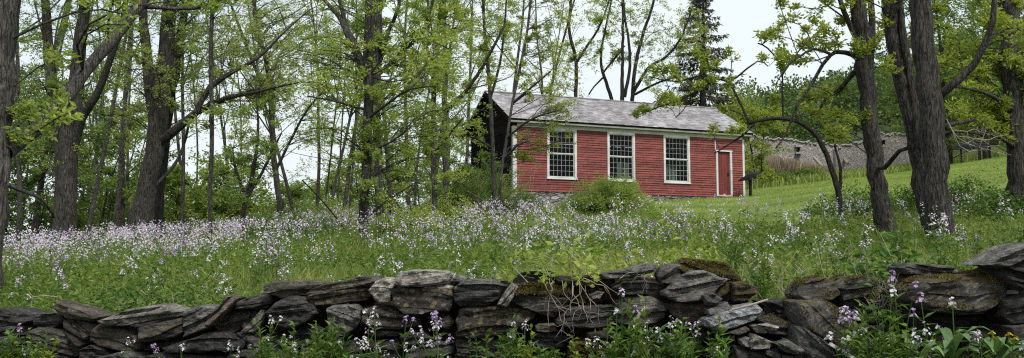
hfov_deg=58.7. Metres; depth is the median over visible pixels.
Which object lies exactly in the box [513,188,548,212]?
shrub
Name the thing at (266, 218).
shrub
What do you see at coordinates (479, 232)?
flowering plant
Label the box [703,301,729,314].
loose stone
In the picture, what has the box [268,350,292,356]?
weed plant
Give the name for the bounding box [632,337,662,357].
weed plant
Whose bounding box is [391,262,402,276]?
flowering plant
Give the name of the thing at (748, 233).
flowering plant
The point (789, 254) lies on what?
creeper
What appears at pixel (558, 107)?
deciduous tree
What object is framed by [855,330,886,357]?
weed plant
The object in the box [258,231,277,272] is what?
flowering plant
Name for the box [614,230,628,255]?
flowering plant
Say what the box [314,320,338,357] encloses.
weed plant
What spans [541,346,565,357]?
weed plant
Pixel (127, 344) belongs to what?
flowering plant
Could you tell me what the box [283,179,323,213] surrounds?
tree
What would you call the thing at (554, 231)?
flowering plant
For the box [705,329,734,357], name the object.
weed plant
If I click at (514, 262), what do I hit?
flowering plant
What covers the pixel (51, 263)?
flowering plant
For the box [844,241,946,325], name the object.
creeper
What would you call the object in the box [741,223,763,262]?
weed plant
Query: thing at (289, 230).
shrub
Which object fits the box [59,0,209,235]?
deciduous tree
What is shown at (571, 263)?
creeper
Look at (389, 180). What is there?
deciduous tree
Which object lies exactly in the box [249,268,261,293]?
weed plant
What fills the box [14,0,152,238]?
deciduous tree
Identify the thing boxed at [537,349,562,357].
weed plant
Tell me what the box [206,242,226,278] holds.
flowering plant
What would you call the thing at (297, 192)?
bush
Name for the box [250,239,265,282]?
flowering plant
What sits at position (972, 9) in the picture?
deciduous tree
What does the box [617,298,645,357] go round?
weed plant
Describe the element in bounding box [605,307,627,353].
flowering plant
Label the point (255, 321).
weed plant
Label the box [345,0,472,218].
deciduous tree
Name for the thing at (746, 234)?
weed plant
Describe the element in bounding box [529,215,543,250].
flowering plant
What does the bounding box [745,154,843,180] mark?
dry reeds
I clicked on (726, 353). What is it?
weed plant
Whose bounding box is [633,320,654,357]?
flowering plant
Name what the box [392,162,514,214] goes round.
shrub
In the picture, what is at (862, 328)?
flowering plant
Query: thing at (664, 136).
window
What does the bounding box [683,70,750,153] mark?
deciduous tree
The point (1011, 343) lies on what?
weed plant
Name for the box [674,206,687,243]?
flowering plant
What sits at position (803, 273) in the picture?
weed plant
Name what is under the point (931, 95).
deciduous tree
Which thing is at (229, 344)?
flowering plant
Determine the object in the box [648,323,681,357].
weed plant
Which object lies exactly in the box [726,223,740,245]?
flowering plant
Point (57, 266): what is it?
flowering plant
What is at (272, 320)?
flowering plant
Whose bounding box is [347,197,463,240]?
shrub
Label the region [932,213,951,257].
flowering plant
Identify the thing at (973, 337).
flowering plant
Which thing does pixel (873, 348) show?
weed plant
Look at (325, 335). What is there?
weed plant
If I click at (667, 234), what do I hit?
flowering plant
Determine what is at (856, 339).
weed plant
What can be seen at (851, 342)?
weed plant
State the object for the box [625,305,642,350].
flowering plant
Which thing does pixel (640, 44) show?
deciduous tree
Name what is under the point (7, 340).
weed plant
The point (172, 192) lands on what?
tree
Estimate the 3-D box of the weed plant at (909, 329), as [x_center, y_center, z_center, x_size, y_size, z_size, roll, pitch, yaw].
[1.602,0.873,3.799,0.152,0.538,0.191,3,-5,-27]
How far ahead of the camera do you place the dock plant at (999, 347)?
3.61 m
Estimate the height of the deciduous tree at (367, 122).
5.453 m
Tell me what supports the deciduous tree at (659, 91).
on the ground at (859, 134)
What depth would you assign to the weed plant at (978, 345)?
3.55 m
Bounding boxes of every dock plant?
[901,342,943,357]
[915,326,994,357]
[952,329,1023,357]
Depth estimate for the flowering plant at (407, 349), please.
4.45 m
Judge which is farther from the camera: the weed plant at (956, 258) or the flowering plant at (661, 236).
the flowering plant at (661, 236)
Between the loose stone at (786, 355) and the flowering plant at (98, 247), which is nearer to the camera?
the loose stone at (786, 355)
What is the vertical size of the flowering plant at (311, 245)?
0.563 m
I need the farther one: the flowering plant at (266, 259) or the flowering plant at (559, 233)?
the flowering plant at (559, 233)
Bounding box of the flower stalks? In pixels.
[2,194,1000,280]
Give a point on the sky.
(739, 19)
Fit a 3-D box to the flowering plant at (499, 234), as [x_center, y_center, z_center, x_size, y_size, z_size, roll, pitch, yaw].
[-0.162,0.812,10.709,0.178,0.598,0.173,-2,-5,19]
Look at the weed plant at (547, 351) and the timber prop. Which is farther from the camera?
the timber prop
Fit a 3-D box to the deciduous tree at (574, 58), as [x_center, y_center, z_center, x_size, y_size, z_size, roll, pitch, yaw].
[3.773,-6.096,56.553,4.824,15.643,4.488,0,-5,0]
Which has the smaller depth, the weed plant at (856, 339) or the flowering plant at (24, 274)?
the weed plant at (856, 339)
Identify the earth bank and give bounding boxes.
[0,276,1023,357]
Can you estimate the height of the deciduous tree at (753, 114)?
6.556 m
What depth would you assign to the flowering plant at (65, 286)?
6.72 m
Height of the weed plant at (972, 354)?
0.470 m
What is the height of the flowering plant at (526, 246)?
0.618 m
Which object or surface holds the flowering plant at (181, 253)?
on the ground at (859, 134)
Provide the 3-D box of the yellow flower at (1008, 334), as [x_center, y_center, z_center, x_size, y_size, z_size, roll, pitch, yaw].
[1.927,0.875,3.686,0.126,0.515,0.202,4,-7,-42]
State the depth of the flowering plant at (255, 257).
7.94 m
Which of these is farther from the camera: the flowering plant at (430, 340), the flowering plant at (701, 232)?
the flowering plant at (701, 232)
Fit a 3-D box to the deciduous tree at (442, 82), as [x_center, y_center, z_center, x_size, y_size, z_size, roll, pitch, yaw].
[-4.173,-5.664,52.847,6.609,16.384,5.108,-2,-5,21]
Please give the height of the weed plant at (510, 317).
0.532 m
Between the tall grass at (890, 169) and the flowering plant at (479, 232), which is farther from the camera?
the tall grass at (890, 169)
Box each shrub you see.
[30,262,251,312]
[214,209,265,238]
[230,205,342,240]
[260,209,351,242]
[274,192,390,225]
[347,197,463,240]
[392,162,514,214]
[408,187,484,229]
[451,149,581,213]
[455,183,547,216]
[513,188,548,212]
[551,169,660,217]
[753,167,802,182]
[789,160,824,178]
[791,178,917,222]
[867,164,1006,217]
[952,183,1023,226]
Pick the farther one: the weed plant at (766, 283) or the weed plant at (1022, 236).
the weed plant at (1022, 236)
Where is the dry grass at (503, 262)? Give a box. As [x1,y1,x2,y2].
[5,200,1002,306]
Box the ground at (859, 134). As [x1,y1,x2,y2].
[315,101,1005,264]
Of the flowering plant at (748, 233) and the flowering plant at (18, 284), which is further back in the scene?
the flowering plant at (748, 233)
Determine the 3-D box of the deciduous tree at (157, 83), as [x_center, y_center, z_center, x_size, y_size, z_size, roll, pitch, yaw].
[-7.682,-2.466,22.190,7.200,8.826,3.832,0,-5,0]
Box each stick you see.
[31,295,57,306]
[732,299,767,310]
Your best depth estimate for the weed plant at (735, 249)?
5.80 m
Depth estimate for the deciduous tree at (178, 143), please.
39.84 m
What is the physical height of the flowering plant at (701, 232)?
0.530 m
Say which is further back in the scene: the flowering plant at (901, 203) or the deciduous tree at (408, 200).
the deciduous tree at (408, 200)
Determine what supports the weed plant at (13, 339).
on the ground at (859, 134)
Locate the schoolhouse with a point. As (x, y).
(695, 167)
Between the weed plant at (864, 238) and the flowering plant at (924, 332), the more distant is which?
the weed plant at (864, 238)
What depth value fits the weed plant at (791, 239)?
7.25 m
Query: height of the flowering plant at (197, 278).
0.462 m
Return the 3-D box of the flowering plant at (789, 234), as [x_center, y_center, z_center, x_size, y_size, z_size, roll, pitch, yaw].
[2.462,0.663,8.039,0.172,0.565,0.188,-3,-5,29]
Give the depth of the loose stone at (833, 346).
3.86 m
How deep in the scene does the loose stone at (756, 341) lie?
4.08 m
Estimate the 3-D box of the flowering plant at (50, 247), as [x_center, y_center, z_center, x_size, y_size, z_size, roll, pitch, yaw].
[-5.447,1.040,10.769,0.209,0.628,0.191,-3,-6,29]
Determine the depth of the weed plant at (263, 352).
4.70 m
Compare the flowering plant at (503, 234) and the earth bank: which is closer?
the earth bank
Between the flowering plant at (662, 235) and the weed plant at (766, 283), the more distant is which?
the flowering plant at (662, 235)
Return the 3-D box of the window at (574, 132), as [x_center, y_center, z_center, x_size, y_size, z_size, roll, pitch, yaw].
[2.143,-1.073,39.086,1.454,2.190,0.110,2,-5,-23]
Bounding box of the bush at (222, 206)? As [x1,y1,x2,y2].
[178,151,284,238]
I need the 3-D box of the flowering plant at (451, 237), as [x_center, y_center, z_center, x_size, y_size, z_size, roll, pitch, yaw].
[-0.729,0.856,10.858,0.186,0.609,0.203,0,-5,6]
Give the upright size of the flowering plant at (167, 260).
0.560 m
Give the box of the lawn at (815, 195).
[641,157,1007,227]
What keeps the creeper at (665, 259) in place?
on the ground at (859, 134)
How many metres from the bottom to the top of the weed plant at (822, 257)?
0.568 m
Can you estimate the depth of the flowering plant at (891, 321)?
4.03 m
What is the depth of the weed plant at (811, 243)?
7.39 m
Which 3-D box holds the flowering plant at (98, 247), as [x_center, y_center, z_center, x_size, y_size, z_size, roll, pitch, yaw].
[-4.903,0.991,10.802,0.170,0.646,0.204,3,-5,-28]
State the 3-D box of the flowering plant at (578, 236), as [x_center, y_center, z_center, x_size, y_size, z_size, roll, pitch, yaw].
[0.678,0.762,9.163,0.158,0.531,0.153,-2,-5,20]
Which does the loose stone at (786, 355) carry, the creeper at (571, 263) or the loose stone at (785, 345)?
the loose stone at (785, 345)
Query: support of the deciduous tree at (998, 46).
on the ground at (859, 134)
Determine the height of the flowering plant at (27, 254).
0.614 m
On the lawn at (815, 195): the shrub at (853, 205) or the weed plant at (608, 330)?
the shrub at (853, 205)
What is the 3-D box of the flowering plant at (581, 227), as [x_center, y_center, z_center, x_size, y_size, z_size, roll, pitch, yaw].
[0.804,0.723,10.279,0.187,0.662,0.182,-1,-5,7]
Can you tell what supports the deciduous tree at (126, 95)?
on the ground at (859, 134)
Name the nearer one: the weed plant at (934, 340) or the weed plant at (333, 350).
the weed plant at (934, 340)
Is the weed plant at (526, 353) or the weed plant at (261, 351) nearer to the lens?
the weed plant at (526, 353)
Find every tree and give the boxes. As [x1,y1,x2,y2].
[0,0,249,305]
[3,64,51,245]
[3,83,120,248]
[4,121,87,252]
[7,0,125,195]
[7,84,117,238]
[8,63,90,246]
[9,64,147,238]
[10,17,53,227]
[11,15,112,249]
[12,0,104,242]
[12,0,161,252]
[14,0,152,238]
[21,1,118,238]
[27,102,147,242]
[28,6,153,244]
[43,100,188,240]
[51,0,130,238]
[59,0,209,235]
[65,0,199,243]
[65,0,319,247]
[78,102,207,239]
[93,165,138,228]
[118,1,240,237]
[119,163,221,237]
[125,184,206,234]
[128,0,253,240]
[133,1,256,233]
[161,0,259,252]
[195,93,289,242]
[198,0,362,219]
[202,1,293,208]
[222,0,352,218]
[250,0,414,210]
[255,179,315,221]
[273,0,482,233]
[278,0,361,218]
[279,0,477,247]
[281,0,410,217]
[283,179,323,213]
[301,2,463,221]
[303,166,359,222]
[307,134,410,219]
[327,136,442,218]
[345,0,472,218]
[355,0,496,181]
[372,131,459,215]
[383,0,498,223]
[400,0,482,167]
[409,119,470,210]
[416,0,522,164]
[421,0,536,207]
[447,0,533,218]
[455,0,560,92]
[498,0,581,215]
[511,0,567,95]
[515,0,584,144]
[537,0,609,97]
[589,0,634,99]
[591,0,721,147]
[628,15,859,224]
[646,82,699,150]
[665,0,754,169]
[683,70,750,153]
[707,82,771,175]
[725,88,794,187]
[761,0,906,238]
[862,0,924,233]
[873,0,1006,163]
[874,35,963,153]
[893,0,1023,158]
[909,0,1023,241]
[937,0,1023,211]
[944,0,1023,151]
[991,10,1023,103]
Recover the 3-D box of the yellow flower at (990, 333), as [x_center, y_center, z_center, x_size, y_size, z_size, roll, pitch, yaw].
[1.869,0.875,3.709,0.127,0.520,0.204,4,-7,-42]
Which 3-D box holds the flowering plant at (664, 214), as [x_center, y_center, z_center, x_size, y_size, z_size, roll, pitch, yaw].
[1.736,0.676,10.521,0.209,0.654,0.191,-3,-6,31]
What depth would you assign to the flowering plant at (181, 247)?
9.96 m
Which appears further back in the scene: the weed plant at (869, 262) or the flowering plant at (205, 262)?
the flowering plant at (205, 262)
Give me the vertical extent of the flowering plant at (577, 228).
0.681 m
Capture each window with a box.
[547,128,577,179]
[607,131,635,181]
[618,163,629,178]
[663,135,690,183]
[666,166,675,180]
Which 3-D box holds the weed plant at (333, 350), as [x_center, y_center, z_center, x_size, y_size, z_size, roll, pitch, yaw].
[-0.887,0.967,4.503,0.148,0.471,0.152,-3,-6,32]
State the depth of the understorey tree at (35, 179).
29.36 m
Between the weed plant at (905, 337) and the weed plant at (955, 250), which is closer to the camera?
the weed plant at (905, 337)
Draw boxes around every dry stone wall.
[0,257,758,357]
[766,242,1023,357]
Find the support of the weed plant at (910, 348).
on the ground at (859, 134)
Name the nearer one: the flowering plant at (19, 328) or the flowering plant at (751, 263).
the flowering plant at (19, 328)
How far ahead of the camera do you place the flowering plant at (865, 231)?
7.28 m
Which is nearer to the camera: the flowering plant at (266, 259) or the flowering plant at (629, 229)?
the flowering plant at (266, 259)
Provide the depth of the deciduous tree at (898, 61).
10.94 m
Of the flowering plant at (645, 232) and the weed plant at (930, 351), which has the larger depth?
the flowering plant at (645, 232)
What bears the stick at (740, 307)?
on the loose stone at (730, 318)
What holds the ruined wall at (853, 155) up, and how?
on the ground at (859, 134)
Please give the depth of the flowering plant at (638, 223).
8.41 m
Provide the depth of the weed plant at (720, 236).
8.09 m
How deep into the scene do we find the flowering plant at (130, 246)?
10.46 m
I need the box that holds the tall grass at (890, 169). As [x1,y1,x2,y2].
[745,149,1006,189]
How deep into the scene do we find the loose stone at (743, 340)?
4.13 m
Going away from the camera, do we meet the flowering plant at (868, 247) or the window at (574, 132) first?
the flowering plant at (868, 247)
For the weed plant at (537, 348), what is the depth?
4.46 m
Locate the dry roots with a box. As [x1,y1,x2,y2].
[544,270,649,343]
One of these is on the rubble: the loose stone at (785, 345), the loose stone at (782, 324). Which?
the loose stone at (782, 324)
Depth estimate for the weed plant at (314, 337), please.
4.46 m
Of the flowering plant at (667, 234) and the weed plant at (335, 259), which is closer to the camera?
the weed plant at (335, 259)
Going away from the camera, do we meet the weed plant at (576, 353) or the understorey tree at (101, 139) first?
the weed plant at (576, 353)
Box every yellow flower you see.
[983,330,995,356]
[1005,332,1012,344]
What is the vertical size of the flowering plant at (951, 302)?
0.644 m
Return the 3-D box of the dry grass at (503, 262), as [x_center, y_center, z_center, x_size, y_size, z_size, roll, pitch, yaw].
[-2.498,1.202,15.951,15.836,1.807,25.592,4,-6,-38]
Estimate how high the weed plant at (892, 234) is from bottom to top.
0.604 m
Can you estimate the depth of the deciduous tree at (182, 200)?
33.12 m
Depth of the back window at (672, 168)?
47.13 m
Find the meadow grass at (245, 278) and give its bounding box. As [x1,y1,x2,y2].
[1,173,1023,312]
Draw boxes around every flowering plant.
[4,249,20,287]
[9,276,30,305]
[14,257,36,306]
[14,323,30,356]
[19,247,34,278]
[21,243,37,266]
[44,240,58,280]
[46,252,57,277]
[47,258,65,305]
[50,267,68,306]
[51,238,60,264]
[51,245,65,275]
[73,241,87,290]
[92,235,103,268]
[95,246,105,276]
[99,241,115,286]
[119,254,133,285]
[120,258,134,280]
[120,337,135,357]
[122,234,135,268]
[131,249,148,289]
[150,343,164,357]
[154,234,168,257]
[158,246,174,283]
[170,236,189,282]
[175,236,187,270]
[181,236,198,276]
[191,242,202,266]
[191,269,206,292]
[193,236,203,268]
[197,231,212,274]
[206,237,215,272]
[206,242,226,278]
[213,260,226,285]
[216,273,232,295]
[226,340,242,357]
[249,248,261,289]
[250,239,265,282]
[257,242,274,289]
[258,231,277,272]
[263,241,277,278]
[266,315,282,354]
[268,232,286,280]
[268,233,287,281]
[276,237,291,276]
[279,263,290,279]
[280,246,292,278]
[303,246,315,272]
[305,234,317,261]
[310,247,322,279]
[324,244,336,279]
[350,340,365,357]
[354,318,380,357]
[361,306,390,357]
[376,344,388,357]
[377,235,393,271]
[389,315,415,357]
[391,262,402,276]
[397,343,415,357]
[409,239,423,268]
[409,325,434,356]
[419,319,441,357]
[420,222,431,255]
[425,310,453,357]
[426,231,436,261]
[445,225,453,259]
[445,244,460,278]
[453,220,467,250]
[463,221,476,260]
[470,260,485,277]
[471,219,487,245]
[473,228,484,248]
[488,218,503,261]
[492,223,505,247]
[498,226,511,262]
[502,227,515,252]
[503,243,520,278]
[507,228,518,251]
[511,319,533,357]
[518,227,536,271]
[527,227,540,267]
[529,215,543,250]
[541,216,555,256]
[544,217,554,258]
[547,230,562,253]
[548,218,560,253]
[550,235,563,265]
[552,217,566,256]
[564,226,582,251]
[571,230,584,260]
[573,213,585,251]
[576,214,588,244]
[582,220,598,246]
[584,216,599,267]
[585,336,605,357]
[594,213,607,248]
[599,226,608,253]
[600,212,617,261]
[604,211,623,257]
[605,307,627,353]
[608,287,632,356]
[609,217,621,250]
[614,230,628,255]
[616,225,630,252]
[623,218,634,252]
[624,241,634,262]
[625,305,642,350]
[628,219,643,255]
[631,327,661,357]
[632,215,649,258]
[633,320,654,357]
[641,219,653,246]
[644,223,660,257]
[651,223,663,253]
[654,228,666,248]
[656,209,668,243]
[663,214,676,245]
[668,315,681,357]
[673,211,687,244]
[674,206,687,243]
[685,321,714,357]
[694,221,704,249]
[712,210,722,244]
[713,224,723,250]
[720,211,730,237]
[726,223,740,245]
[741,223,756,246]
[741,248,759,282]
[763,233,778,264]
[780,223,795,251]
[781,211,794,257]
[783,222,798,247]
[794,212,810,248]
[820,233,831,266]
[824,306,859,357]
[826,229,843,262]
[836,212,846,239]
[838,306,872,353]
[853,323,866,351]
[856,223,873,252]
[860,237,885,266]
[877,284,900,355]
[881,269,910,350]
[896,281,920,354]
[900,201,909,247]
[901,308,923,345]
[910,327,933,356]
[912,292,936,345]
[918,203,924,236]
[922,321,939,357]
[925,213,944,261]
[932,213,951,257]
[936,212,949,255]
[936,217,958,254]
[937,297,966,341]
[952,224,965,256]
[959,231,973,257]
[969,330,983,357]
[971,332,981,357]
[996,196,1009,232]
[1015,343,1023,357]
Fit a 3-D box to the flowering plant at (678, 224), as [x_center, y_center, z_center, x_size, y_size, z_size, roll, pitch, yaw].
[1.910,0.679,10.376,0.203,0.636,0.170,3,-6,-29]
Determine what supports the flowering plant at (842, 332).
on the ground at (859, 134)
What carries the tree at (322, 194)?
on the ground at (859, 134)
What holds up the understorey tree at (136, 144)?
on the ground at (859, 134)
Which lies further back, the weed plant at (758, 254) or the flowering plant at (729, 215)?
the flowering plant at (729, 215)
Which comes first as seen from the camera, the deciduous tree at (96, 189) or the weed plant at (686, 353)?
the weed plant at (686, 353)
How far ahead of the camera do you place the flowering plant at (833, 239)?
6.78 m
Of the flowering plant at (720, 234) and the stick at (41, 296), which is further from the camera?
the flowering plant at (720, 234)
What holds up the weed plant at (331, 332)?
on the ground at (859, 134)
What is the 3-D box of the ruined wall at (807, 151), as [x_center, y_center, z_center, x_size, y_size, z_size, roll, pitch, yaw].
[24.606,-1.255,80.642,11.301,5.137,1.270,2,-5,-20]
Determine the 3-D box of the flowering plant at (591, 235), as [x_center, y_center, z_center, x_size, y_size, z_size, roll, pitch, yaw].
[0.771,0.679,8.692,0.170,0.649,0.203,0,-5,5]
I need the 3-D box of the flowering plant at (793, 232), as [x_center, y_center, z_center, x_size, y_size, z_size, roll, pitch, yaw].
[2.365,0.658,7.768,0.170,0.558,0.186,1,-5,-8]
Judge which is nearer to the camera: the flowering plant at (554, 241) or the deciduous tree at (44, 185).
the flowering plant at (554, 241)
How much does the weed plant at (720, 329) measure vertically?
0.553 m
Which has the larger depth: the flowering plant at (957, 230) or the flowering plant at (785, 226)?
the flowering plant at (785, 226)
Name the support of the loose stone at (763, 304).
on the rubble
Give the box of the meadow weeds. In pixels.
[0,197,1023,312]
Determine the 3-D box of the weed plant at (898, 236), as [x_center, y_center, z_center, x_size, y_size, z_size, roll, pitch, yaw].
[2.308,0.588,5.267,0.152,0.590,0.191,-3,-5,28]
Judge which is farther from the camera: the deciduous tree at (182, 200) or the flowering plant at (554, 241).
the deciduous tree at (182, 200)
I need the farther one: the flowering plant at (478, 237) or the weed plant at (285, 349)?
the flowering plant at (478, 237)
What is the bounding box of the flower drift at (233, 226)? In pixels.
[2,182,1012,262]
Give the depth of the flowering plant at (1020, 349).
3.60 m
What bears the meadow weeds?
on the ground at (859, 134)
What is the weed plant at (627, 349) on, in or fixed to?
on the ground at (859, 134)
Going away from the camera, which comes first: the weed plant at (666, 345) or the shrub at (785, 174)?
the weed plant at (666, 345)
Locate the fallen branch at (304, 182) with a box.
[302,180,343,228]
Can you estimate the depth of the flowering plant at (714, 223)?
10.82 m
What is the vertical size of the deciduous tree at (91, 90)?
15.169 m
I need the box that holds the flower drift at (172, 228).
[3,195,868,260]
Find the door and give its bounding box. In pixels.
[718,152,729,194]
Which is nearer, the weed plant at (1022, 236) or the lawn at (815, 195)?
the weed plant at (1022, 236)
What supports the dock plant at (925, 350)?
on the ground at (859, 134)
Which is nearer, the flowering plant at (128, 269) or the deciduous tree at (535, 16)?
the flowering plant at (128, 269)
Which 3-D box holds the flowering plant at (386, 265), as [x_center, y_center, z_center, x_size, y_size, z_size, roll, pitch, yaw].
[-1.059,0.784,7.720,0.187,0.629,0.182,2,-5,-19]
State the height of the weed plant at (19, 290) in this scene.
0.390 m
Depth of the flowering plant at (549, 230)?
10.39 m
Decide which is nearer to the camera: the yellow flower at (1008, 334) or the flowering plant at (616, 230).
the yellow flower at (1008, 334)
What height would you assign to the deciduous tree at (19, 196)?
13.944 m
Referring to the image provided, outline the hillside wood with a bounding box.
[712,24,1001,141]
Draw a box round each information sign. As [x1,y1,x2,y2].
[738,171,761,195]
[953,143,985,162]
[971,139,997,159]
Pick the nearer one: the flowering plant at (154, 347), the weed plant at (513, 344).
the weed plant at (513, 344)
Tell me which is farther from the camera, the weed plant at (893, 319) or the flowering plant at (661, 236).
the flowering plant at (661, 236)
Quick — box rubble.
[697,300,787,357]
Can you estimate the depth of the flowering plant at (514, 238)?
10.22 m
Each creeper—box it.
[491,214,633,290]
[563,219,794,301]
[737,229,958,324]
[742,230,932,297]
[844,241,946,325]
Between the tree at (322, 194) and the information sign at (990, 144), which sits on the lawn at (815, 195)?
the information sign at (990, 144)
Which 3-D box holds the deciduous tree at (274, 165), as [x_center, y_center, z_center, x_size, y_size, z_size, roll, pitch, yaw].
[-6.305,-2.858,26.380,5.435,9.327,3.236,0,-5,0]
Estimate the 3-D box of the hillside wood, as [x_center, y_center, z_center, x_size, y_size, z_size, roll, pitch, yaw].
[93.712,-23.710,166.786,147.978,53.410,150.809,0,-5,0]
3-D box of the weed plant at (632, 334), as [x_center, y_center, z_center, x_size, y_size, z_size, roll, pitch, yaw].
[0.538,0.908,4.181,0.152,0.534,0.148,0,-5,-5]
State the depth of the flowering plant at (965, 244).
7.63 m
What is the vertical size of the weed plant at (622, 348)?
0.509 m
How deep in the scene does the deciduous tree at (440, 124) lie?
34.55 m
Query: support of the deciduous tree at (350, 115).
on the ground at (859, 134)
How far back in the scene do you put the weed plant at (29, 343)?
5.07 m
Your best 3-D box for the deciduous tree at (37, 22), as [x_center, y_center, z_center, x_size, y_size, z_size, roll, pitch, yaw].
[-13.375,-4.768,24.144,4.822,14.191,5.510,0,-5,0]
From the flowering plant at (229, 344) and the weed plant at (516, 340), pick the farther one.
the flowering plant at (229, 344)
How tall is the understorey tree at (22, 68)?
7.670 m
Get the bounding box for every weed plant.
[0,329,11,357]
[0,334,26,357]
[1,328,25,356]
[3,336,19,357]
[6,328,30,357]
[8,284,22,304]
[23,342,41,357]
[26,336,41,354]
[30,327,52,357]
[38,335,59,357]
[246,322,274,357]
[248,339,275,357]
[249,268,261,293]
[250,346,274,357]
[252,316,284,357]
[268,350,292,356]
[271,342,290,357]
[273,338,301,357]
[279,320,306,357]
[284,338,300,357]
[301,324,323,357]
[302,339,317,357]
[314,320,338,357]
[314,328,328,356]
[314,339,329,357]
[316,327,329,356]
[318,328,341,357]
[320,317,352,357]
[324,322,347,357]
[329,245,342,273]
[330,326,349,357]
[338,349,360,357]
[368,348,381,357]
[466,337,481,357]
[468,260,480,277]
[471,330,489,357]
[480,328,500,357]
[488,251,499,270]
[495,314,517,357]
[497,327,528,357]
[499,329,534,357]
[501,342,512,357]
[516,323,536,357]
[526,340,546,357]
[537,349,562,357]
[539,347,557,357]
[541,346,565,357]
[568,334,583,357]
[585,338,604,357]
[590,315,621,357]
[601,324,637,357]
[607,322,623,357]
[614,318,638,357]
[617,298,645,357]
[621,322,648,357]
[630,294,665,357]
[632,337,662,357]
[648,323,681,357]
[660,325,675,357]
[664,322,702,357]
[664,336,693,357]
[672,321,689,356]
[673,336,689,354]
[675,341,696,357]
[677,317,715,357]
[684,342,698,357]
[699,341,715,357]
[705,316,728,357]
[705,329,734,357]
[710,328,734,357]
[715,217,734,257]
[719,241,743,277]
[720,240,743,272]
[730,226,748,266]
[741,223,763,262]
[741,244,775,299]
[743,220,753,252]
[746,241,765,264]
[749,254,772,299]
[750,261,776,298]
[753,276,766,299]
[755,243,770,263]
[785,233,804,269]
[792,271,806,280]
[801,237,816,260]
[812,235,842,277]
[831,241,855,273]
[833,224,855,254]
[833,336,863,357]
[839,310,881,357]
[845,331,866,357]
[849,299,881,354]
[850,326,871,353]
[854,310,897,357]
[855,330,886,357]
[858,229,870,253]
[861,250,877,280]
[864,338,881,356]
[866,332,903,357]
[868,299,908,357]
[880,233,900,261]
[883,330,910,357]
[885,323,912,354]
[888,217,905,247]
[891,218,905,248]
[895,340,927,357]
[896,230,920,261]
[905,330,935,353]
[908,339,936,357]
[924,222,937,256]
[926,344,942,357]
[932,245,961,266]
[946,241,968,269]
[948,235,977,269]
[962,331,989,357]
[963,345,985,357]
[968,225,985,256]
[984,351,995,357]
[1001,338,1022,357]
[1015,225,1023,241]
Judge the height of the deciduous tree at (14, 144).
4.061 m
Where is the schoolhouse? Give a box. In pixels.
[452,90,752,204]
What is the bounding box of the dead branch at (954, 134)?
[946,119,1009,159]
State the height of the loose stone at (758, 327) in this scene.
0.050 m
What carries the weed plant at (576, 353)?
on the ground at (859, 134)
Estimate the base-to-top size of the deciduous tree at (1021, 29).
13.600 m
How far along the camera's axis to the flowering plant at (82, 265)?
8.92 m
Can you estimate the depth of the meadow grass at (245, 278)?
10.03 m
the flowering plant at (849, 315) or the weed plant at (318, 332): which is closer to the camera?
the flowering plant at (849, 315)
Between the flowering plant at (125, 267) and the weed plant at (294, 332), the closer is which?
the weed plant at (294, 332)
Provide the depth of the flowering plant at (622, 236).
9.30 m
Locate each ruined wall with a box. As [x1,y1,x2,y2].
[744,134,837,166]
[832,132,909,169]
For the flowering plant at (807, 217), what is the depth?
8.10 m
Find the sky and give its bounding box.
[4,0,1023,246]
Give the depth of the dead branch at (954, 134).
10.08 m
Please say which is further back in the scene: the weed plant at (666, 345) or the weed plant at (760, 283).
the weed plant at (760, 283)
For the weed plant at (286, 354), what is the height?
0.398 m
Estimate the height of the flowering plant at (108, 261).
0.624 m
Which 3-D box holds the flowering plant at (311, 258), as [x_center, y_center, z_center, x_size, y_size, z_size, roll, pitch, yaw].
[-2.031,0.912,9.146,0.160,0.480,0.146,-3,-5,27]
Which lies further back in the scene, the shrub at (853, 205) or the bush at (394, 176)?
the bush at (394, 176)
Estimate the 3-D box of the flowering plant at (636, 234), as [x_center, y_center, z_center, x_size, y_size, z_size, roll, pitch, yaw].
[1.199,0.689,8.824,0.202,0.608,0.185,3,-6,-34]
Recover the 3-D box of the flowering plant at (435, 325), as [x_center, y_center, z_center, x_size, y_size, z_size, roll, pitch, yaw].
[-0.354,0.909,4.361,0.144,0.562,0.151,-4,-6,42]
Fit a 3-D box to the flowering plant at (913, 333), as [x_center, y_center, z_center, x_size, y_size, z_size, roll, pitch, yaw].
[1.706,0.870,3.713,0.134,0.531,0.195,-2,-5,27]
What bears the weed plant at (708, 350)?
on the ground at (859, 134)
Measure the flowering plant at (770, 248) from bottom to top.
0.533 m
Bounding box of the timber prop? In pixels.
[813,156,822,165]
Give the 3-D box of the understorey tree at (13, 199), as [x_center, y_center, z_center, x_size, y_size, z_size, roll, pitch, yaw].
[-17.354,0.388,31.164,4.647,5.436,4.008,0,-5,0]
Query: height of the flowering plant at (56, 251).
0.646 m
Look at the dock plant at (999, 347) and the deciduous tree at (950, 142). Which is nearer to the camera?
the dock plant at (999, 347)
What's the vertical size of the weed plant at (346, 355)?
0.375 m
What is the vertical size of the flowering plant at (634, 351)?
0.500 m
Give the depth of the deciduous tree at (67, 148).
20.03 m
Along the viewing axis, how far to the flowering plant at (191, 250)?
9.60 m
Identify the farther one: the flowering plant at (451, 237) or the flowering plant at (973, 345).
the flowering plant at (451, 237)
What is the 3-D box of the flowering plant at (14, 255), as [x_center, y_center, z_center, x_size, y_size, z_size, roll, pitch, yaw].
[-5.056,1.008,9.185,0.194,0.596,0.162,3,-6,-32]
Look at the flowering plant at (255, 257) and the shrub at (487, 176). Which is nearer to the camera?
the flowering plant at (255, 257)
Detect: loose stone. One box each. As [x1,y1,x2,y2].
[697,302,762,330]
[701,293,721,304]
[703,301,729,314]
[725,325,749,334]
[730,345,762,357]
[736,336,748,346]
[746,323,778,332]
[747,333,771,349]
[752,299,775,309]
[753,315,789,335]
[760,347,780,357]
[772,338,803,355]
[780,353,798,357]
[828,342,855,357]

